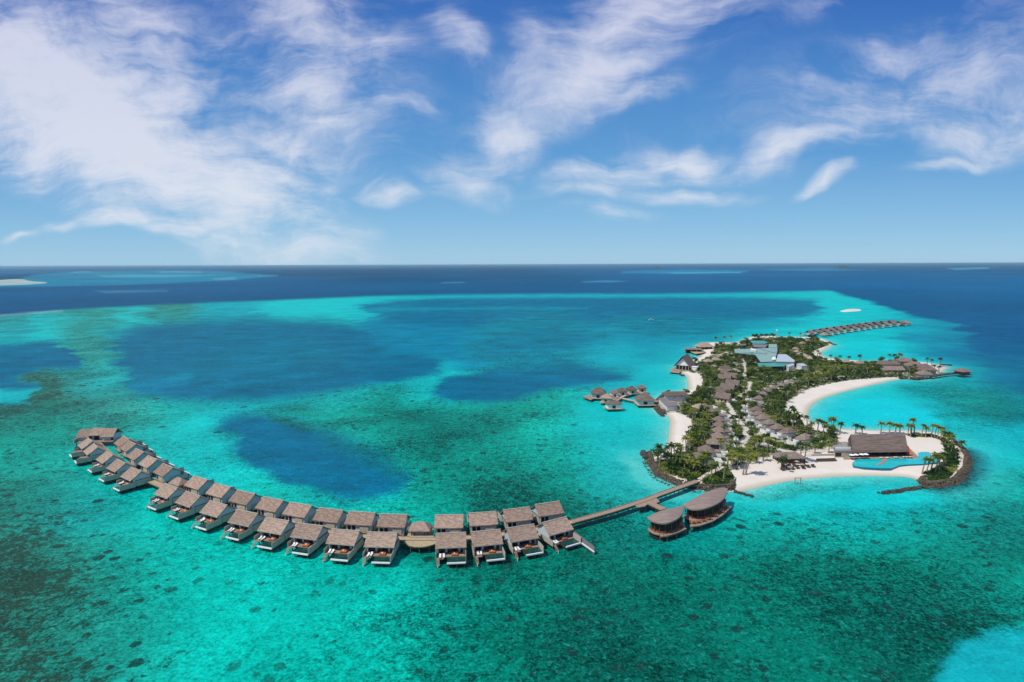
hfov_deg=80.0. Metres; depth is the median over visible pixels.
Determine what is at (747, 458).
palm tree
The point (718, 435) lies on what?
pool villa
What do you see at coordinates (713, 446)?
window
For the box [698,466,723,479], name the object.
path
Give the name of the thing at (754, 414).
pool villa
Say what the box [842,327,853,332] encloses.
overwater villa
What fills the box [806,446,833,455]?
path
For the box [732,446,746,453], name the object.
broadleaf tree
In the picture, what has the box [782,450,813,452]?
path
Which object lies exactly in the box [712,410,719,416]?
broadleaf tree
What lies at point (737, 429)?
broadleaf tree
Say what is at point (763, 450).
palm tree
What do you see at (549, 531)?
overwater villa
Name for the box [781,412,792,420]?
broadleaf tree
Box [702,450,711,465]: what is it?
palm tree
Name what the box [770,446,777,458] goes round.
palm tree
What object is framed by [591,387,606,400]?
overwater hut
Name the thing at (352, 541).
overwater villa
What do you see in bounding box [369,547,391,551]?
window
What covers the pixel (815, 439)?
broadleaf tree
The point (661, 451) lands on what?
palm tree
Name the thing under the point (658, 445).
palm tree
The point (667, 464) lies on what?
broadleaf tree
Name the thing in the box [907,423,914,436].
palm tree
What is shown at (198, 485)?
overwater villa
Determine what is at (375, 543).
overwater villa
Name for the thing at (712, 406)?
pool villa
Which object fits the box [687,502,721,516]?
window
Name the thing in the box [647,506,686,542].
overwater pavilion
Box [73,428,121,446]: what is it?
end villa
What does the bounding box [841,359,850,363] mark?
thatched bungalow
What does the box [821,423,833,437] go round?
palm tree
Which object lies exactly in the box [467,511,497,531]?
overwater villa
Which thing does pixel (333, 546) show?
window
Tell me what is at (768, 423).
pool villa
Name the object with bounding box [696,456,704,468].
palm tree
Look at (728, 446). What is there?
broadleaf tree
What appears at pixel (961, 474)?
rock sea wall
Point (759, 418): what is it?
pool villa
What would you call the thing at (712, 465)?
palm tree
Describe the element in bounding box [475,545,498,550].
window
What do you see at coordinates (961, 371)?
water pavilion
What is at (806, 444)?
palm tree
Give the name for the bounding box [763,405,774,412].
broadleaf tree
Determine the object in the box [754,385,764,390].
broadleaf tree
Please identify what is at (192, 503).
overwater villa
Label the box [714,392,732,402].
gabled house
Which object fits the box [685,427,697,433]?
broadleaf tree
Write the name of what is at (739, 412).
palm tree
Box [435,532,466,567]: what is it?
overwater villa
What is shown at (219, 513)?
overwater villa
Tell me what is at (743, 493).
rock groyne
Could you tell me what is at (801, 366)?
white block house
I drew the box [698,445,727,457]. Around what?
pool villa
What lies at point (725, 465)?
palm tree
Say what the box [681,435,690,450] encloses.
palm tree
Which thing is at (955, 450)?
palm tree
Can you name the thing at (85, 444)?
overwater villa
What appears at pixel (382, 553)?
daybed
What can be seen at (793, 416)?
palm tree
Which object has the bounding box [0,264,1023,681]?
sea
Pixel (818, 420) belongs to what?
palm tree
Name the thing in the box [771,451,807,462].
beach bar
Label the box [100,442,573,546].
boardwalk
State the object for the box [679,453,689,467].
palm tree
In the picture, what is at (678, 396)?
spa house
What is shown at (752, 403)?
broadleaf tree
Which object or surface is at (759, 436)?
palm tree
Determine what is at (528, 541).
window
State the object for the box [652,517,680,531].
window
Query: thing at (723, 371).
gabled house
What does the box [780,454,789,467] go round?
palm tree
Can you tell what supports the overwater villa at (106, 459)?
on the sea
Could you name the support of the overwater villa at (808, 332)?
on the sea
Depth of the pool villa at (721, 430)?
352.30 m
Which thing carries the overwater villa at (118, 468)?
on the sea
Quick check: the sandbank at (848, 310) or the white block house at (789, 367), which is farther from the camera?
the sandbank at (848, 310)
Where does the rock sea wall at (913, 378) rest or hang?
on the ground
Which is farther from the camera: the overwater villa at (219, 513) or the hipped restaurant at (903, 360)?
the hipped restaurant at (903, 360)
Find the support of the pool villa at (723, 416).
on the ground
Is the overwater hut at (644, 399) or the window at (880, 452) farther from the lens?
the overwater hut at (644, 399)
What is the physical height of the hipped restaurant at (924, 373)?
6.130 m
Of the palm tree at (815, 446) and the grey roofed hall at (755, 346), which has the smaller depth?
the palm tree at (815, 446)
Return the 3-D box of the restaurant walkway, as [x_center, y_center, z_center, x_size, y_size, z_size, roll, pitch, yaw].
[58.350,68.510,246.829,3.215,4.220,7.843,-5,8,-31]
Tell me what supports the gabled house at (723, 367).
on the ground
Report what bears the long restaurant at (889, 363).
on the ground
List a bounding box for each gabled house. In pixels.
[714,386,731,392]
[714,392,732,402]
[716,365,730,369]
[717,374,731,381]
[720,369,733,373]
[720,383,736,391]
[724,372,737,379]
[725,379,740,386]
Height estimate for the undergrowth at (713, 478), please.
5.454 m
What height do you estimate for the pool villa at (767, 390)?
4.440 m
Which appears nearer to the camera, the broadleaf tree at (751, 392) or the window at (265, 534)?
the window at (265, 534)
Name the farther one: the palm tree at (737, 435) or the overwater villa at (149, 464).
the palm tree at (737, 435)
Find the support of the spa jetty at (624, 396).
in the sea
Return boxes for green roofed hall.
[734,348,776,362]
[760,348,776,356]
[769,344,776,347]
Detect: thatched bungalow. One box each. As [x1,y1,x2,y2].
[691,404,704,411]
[703,359,712,363]
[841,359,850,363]
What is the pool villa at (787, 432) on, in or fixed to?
on the ground
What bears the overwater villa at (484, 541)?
on the sea
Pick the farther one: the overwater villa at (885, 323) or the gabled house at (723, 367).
the overwater villa at (885, 323)
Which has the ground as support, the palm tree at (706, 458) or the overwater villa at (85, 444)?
the palm tree at (706, 458)
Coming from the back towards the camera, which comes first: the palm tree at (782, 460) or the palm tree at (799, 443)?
the palm tree at (799, 443)
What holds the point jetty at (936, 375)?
in the sea
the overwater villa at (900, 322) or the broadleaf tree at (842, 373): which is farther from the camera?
the overwater villa at (900, 322)
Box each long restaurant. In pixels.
[870,361,899,366]
[876,366,904,372]
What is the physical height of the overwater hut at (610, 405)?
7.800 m
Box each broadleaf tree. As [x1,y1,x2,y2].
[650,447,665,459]
[663,462,676,468]
[667,465,676,473]
[668,459,679,464]
[673,447,683,453]
[676,466,688,474]
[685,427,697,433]
[688,458,698,468]
[693,396,701,403]
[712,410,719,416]
[724,443,733,451]
[732,426,743,433]
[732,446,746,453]
[733,451,748,458]
[736,375,743,380]
[745,427,757,437]
[746,390,755,397]
[746,400,756,406]
[746,421,755,425]
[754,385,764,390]
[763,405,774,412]
[764,371,773,375]
[776,419,783,424]
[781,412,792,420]
[796,424,805,431]
[804,423,813,433]
[809,436,819,443]
[839,370,846,378]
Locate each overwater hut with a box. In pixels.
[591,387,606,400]
[600,394,613,402]
[604,401,622,411]
[609,389,618,396]
[616,387,627,395]
[625,386,637,393]
[634,392,655,405]
[636,385,647,392]
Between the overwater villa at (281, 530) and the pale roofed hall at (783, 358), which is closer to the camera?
the overwater villa at (281, 530)
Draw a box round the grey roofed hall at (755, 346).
[752,344,767,348]
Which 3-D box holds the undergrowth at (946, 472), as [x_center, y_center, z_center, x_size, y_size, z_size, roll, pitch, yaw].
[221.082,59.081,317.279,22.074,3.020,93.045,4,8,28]
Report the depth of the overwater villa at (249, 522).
226.84 m
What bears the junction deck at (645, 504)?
in the sea
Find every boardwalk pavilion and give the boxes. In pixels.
[168,477,187,489]
[407,521,433,535]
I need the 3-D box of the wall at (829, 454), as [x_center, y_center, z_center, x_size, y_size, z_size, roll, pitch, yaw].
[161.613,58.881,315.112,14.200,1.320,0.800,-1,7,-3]
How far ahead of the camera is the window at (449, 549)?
208.90 m
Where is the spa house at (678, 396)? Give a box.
[661,391,689,402]
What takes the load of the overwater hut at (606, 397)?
on the sea
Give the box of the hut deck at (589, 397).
[583,395,593,401]
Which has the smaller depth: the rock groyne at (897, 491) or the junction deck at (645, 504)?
the junction deck at (645, 504)
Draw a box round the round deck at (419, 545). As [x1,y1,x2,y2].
[404,536,434,553]
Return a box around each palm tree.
[655,443,663,458]
[656,449,666,466]
[665,442,677,452]
[673,452,683,466]
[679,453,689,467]
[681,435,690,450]
[686,431,699,446]
[686,452,695,469]
[690,460,701,472]
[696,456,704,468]
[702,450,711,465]
[702,455,711,466]
[706,461,718,473]
[720,463,729,478]
[724,452,732,467]
[726,457,735,469]
[729,449,737,465]
[732,433,739,443]
[733,452,743,468]
[737,411,743,423]
[742,455,752,474]
[745,452,758,474]
[755,434,763,452]
[761,448,768,461]
[769,440,782,452]
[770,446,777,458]
[776,457,785,469]
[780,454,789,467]
[791,413,797,426]
[795,441,803,461]
[801,442,812,460]
[812,444,819,453]
[816,418,823,432]
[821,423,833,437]
[825,442,833,452]
[826,428,838,439]
[837,421,845,433]
[851,422,860,433]
[877,421,885,433]
[886,421,894,433]
[891,423,900,433]
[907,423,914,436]
[908,418,916,433]
[921,455,931,473]
[926,456,935,471]
[930,451,940,470]
[935,454,946,470]
[937,426,946,438]
[940,451,949,466]
[952,448,961,457]
[957,439,966,451]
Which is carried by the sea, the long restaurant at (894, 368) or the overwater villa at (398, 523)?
the overwater villa at (398, 523)
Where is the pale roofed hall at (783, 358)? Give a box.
[775,354,794,363]
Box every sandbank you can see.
[0,279,46,284]
[840,309,860,311]
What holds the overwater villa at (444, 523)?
on the sea
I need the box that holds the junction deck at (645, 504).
[634,498,659,513]
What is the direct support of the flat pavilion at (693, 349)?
on the cove deck at (701, 352)
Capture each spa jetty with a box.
[616,392,643,398]
[621,398,635,402]
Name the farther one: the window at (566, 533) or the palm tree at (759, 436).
the palm tree at (759, 436)
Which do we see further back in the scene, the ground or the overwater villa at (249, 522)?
the ground
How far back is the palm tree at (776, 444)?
318.99 m
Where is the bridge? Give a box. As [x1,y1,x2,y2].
[570,479,700,526]
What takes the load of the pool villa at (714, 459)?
on the ground
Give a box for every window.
[235,524,249,529]
[264,532,279,537]
[296,538,314,543]
[332,544,352,549]
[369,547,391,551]
[438,548,463,552]
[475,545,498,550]
[513,539,533,545]
[551,532,567,538]
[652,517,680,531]
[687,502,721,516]
[710,445,718,448]
[853,452,904,453]
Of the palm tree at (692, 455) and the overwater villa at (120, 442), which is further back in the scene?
the overwater villa at (120, 442)
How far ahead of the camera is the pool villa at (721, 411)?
401.96 m
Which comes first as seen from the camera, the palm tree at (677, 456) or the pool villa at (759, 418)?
the palm tree at (677, 456)
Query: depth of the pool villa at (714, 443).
327.49 m
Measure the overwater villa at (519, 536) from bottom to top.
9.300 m
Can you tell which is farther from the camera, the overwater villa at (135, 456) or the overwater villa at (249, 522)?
the overwater villa at (135, 456)
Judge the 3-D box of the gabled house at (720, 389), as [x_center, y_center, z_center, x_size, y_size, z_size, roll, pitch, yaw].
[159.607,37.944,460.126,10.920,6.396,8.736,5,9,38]
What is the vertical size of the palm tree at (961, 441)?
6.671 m
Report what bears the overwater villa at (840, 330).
on the sea
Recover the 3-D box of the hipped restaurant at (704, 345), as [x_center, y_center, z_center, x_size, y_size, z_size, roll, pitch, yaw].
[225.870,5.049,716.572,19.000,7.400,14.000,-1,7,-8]
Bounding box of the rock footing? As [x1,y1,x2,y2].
[643,458,727,493]
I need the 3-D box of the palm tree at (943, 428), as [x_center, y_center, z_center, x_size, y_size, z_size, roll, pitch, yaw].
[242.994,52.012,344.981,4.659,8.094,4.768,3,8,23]
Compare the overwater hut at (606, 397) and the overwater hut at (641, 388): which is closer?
the overwater hut at (606, 397)
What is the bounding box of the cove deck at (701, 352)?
[691,347,704,354]
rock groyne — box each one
[640,450,648,458]
[734,490,754,497]
[877,485,928,494]
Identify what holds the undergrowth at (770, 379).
on the ground
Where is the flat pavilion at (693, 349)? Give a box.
[683,348,702,351]
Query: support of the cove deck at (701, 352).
on the sea
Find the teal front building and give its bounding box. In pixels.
[757,362,790,370]
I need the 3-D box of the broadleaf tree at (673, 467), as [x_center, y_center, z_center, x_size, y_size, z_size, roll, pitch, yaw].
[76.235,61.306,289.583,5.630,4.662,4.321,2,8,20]
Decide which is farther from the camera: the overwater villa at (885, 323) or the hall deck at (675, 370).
the overwater villa at (885, 323)
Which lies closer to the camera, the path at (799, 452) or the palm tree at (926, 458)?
the palm tree at (926, 458)
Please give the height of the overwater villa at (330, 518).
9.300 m
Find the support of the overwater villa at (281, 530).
on the sea
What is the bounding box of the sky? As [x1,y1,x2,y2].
[0,0,1023,266]
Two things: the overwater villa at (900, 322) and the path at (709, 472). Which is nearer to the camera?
the path at (709, 472)
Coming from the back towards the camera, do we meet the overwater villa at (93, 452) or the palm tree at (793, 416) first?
the palm tree at (793, 416)
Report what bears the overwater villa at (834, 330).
on the sea
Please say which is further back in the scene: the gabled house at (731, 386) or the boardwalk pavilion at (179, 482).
the gabled house at (731, 386)
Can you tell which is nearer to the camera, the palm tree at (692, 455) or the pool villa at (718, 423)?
the palm tree at (692, 455)
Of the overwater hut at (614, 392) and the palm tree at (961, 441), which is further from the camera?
the overwater hut at (614, 392)
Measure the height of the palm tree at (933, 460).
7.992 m
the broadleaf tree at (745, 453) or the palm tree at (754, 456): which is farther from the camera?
the broadleaf tree at (745, 453)
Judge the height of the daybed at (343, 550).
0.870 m
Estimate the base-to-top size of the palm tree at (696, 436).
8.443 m
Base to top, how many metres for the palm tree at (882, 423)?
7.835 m
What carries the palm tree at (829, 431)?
on the ground
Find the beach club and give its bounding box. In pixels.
[832,434,917,459]
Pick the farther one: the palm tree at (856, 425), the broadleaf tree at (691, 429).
the palm tree at (856, 425)
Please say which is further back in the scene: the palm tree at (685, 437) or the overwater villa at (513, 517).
the palm tree at (685, 437)
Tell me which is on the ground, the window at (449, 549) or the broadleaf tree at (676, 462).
the broadleaf tree at (676, 462)
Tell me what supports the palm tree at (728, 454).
on the ground
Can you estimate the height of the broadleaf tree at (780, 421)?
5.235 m
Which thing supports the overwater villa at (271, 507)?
on the sea
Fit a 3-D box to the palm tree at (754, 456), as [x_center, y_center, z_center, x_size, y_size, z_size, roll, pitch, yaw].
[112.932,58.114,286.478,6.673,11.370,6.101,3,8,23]
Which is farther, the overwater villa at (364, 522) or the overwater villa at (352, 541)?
the overwater villa at (364, 522)
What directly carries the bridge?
on the sea
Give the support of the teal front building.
on the ground
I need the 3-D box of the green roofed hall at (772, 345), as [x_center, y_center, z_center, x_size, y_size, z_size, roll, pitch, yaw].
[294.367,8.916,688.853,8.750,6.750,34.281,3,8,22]
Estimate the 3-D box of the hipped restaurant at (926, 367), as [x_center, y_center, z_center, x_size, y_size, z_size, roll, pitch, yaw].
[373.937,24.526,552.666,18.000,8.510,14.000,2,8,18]
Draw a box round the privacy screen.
[572,530,594,554]
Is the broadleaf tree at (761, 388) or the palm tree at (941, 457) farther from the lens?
the broadleaf tree at (761, 388)
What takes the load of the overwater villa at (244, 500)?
on the sea
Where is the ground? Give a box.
[653,336,963,491]
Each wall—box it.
[645,450,736,491]
[652,389,670,413]
[811,453,833,455]
[898,373,934,380]
[916,438,972,488]
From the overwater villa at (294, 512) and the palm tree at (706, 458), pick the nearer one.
the overwater villa at (294, 512)
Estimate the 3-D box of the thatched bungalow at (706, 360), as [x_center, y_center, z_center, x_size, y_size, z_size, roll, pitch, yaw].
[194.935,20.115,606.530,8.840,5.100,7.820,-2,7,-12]
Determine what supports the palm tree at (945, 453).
on the ground
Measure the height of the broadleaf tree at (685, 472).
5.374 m
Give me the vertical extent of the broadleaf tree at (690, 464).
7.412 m
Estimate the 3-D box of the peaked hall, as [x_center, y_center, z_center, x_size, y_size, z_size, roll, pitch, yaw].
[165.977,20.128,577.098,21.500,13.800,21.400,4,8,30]
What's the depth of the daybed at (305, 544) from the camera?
213.99 m
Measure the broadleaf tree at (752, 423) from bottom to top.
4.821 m
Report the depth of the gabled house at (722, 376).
512.29 m
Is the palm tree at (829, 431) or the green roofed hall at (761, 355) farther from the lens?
the green roofed hall at (761, 355)
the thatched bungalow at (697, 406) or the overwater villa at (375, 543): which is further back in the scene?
the thatched bungalow at (697, 406)
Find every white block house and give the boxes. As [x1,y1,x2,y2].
[786,364,793,370]
[796,363,806,369]
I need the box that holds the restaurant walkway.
[647,501,665,510]
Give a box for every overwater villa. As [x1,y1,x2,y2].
[69,438,102,459]
[74,443,108,465]
[87,451,122,475]
[98,459,135,484]
[112,467,152,494]
[113,436,144,452]
[119,440,152,458]
[126,448,161,465]
[138,455,174,475]
[145,483,186,513]
[153,463,191,484]
[166,491,211,522]
[184,475,215,496]
[192,500,237,533]
[205,483,236,504]
[221,509,266,543]
[228,489,262,511]
[251,517,296,552]
[255,496,288,518]
[282,502,317,523]
[285,522,330,558]
[312,507,347,529]
[322,528,364,564]
[344,511,378,533]
[362,531,400,567]
[376,513,411,535]
[434,514,463,534]
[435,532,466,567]
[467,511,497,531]
[469,529,504,565]
[498,506,532,528]
[502,524,543,560]
[530,501,563,524]
[536,516,580,553]
[801,330,814,334]
[822,330,833,335]
[830,328,839,334]
[836,328,846,332]
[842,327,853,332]
[849,326,859,331]
[874,322,882,327]
[881,322,891,326]
[888,321,898,325]
[896,321,905,325]
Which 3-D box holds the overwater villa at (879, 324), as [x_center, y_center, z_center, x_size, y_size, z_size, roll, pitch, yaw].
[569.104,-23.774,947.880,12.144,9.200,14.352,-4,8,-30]
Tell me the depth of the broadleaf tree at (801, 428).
357.45 m
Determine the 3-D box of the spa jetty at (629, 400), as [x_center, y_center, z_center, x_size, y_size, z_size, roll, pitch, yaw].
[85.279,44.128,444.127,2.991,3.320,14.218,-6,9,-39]
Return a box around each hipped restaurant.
[694,342,713,348]
[895,357,913,364]
[903,362,920,368]
[913,363,938,373]
[915,370,933,377]
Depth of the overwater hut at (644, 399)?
427.95 m
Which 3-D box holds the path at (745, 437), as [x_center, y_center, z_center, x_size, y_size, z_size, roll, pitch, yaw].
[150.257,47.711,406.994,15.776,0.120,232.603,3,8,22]
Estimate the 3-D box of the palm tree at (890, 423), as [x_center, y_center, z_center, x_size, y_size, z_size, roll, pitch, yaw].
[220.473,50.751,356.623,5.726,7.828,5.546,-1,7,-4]
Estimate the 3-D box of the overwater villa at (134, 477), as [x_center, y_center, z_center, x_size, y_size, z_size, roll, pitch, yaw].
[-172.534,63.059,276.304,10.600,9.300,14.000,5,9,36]
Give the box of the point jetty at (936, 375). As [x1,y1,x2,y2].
[930,372,954,378]
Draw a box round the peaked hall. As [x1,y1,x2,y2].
[674,354,698,371]
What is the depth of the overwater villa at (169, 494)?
253.96 m
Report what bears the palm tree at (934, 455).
on the ground
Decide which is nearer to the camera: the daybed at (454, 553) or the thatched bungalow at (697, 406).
the daybed at (454, 553)
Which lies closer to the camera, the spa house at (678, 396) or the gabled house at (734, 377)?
the spa house at (678, 396)
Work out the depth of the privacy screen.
214.31 m
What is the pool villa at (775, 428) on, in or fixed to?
on the ground
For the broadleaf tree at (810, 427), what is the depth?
354.35 m
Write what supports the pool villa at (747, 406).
on the ground
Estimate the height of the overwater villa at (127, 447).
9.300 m
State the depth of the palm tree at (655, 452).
307.59 m
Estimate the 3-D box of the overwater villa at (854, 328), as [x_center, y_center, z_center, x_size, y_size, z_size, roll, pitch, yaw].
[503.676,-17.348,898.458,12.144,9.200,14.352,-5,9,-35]
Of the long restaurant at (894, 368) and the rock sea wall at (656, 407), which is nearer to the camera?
the rock sea wall at (656, 407)
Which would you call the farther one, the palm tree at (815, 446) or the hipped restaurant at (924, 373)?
the hipped restaurant at (924, 373)
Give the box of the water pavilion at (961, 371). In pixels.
[953,368,972,374]
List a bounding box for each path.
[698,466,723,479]
[726,382,751,465]
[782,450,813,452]
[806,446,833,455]
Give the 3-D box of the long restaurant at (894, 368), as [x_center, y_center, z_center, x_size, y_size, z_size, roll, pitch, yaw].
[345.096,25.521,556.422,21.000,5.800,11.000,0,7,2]
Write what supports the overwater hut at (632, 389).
on the sea
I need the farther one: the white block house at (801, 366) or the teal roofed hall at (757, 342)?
the teal roofed hall at (757, 342)
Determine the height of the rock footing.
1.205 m
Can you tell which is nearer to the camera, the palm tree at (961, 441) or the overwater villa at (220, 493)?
the overwater villa at (220, 493)
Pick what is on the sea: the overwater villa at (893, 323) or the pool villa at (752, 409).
the overwater villa at (893, 323)
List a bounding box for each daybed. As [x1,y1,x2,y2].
[302,542,309,546]
[340,548,347,552]
[379,551,385,555]
[451,551,457,555]
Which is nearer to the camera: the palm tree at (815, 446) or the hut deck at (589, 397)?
the palm tree at (815, 446)
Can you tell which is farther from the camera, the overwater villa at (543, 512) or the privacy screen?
the overwater villa at (543, 512)
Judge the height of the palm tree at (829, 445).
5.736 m
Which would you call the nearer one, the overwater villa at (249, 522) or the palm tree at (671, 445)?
the overwater villa at (249, 522)
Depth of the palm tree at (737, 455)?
295.00 m
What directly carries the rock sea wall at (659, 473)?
on the ground
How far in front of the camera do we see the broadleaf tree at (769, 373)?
525.73 m
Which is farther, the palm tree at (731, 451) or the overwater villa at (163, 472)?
the palm tree at (731, 451)
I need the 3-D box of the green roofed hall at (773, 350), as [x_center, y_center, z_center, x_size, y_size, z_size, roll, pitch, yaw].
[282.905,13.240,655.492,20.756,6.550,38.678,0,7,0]
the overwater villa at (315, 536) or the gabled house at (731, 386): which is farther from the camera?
the gabled house at (731, 386)
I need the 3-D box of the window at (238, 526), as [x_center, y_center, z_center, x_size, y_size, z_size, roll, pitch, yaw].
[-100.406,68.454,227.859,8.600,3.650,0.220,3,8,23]
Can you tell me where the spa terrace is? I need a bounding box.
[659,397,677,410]
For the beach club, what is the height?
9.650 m
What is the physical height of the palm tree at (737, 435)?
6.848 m
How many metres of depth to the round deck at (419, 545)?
214.39 m
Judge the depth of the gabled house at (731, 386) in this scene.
472.56 m
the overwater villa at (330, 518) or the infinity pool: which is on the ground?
the infinity pool
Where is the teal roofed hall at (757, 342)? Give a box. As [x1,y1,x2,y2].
[750,341,766,345]
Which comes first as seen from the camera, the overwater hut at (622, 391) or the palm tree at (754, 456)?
the palm tree at (754, 456)
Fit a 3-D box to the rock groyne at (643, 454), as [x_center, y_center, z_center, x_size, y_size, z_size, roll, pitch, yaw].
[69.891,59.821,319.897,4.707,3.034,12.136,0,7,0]
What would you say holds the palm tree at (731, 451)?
on the ground
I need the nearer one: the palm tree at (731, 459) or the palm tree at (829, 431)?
the palm tree at (731, 459)
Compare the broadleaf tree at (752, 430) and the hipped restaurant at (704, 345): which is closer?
the broadleaf tree at (752, 430)
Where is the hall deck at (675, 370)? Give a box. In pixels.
[670,367,680,373]
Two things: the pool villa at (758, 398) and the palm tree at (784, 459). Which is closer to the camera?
the palm tree at (784, 459)
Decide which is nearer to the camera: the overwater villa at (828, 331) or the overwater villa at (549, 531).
the overwater villa at (549, 531)
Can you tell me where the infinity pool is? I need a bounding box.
[852,452,936,470]
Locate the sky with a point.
(134, 133)
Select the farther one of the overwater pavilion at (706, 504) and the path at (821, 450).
the path at (821, 450)
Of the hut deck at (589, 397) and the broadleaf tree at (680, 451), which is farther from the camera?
the hut deck at (589, 397)
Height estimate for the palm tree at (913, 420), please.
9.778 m
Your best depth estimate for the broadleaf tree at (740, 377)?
507.11 m
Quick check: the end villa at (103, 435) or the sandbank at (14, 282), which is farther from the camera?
the sandbank at (14, 282)
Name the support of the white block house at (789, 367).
on the ground
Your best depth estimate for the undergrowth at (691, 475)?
291.00 m
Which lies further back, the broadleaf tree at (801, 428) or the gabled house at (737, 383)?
the gabled house at (737, 383)
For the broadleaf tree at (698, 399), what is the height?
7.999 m
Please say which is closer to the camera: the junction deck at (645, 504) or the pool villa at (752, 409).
the junction deck at (645, 504)
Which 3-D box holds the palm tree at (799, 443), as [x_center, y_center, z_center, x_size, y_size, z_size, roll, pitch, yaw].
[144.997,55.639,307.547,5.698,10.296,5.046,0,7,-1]
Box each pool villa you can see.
[690,452,722,465]
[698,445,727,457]
[703,403,717,408]
[706,438,735,448]
[708,407,725,413]
[710,432,738,442]
[711,413,730,418]
[711,416,733,424]
[711,426,733,435]
[712,421,731,429]
[741,401,761,408]
[741,406,763,413]
[744,410,764,418]
[745,395,762,401]
[745,414,769,423]
[752,419,776,428]
[756,388,771,392]
[760,423,785,433]
[770,427,797,438]
[786,433,813,445]
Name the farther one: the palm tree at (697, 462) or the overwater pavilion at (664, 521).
the palm tree at (697, 462)
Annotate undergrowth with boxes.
[655,458,718,480]
[676,336,921,464]
[701,468,735,485]
[906,433,960,480]
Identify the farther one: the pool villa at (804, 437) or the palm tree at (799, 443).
the pool villa at (804, 437)
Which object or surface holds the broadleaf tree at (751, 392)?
on the ground
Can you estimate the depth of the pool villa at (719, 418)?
377.75 m
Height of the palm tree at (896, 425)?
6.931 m
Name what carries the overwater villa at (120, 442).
on the sea
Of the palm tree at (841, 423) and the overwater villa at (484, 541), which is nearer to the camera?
the overwater villa at (484, 541)
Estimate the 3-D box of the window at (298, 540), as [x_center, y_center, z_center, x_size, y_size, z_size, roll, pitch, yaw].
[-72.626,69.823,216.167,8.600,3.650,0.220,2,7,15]
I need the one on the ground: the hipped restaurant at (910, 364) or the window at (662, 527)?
the hipped restaurant at (910, 364)

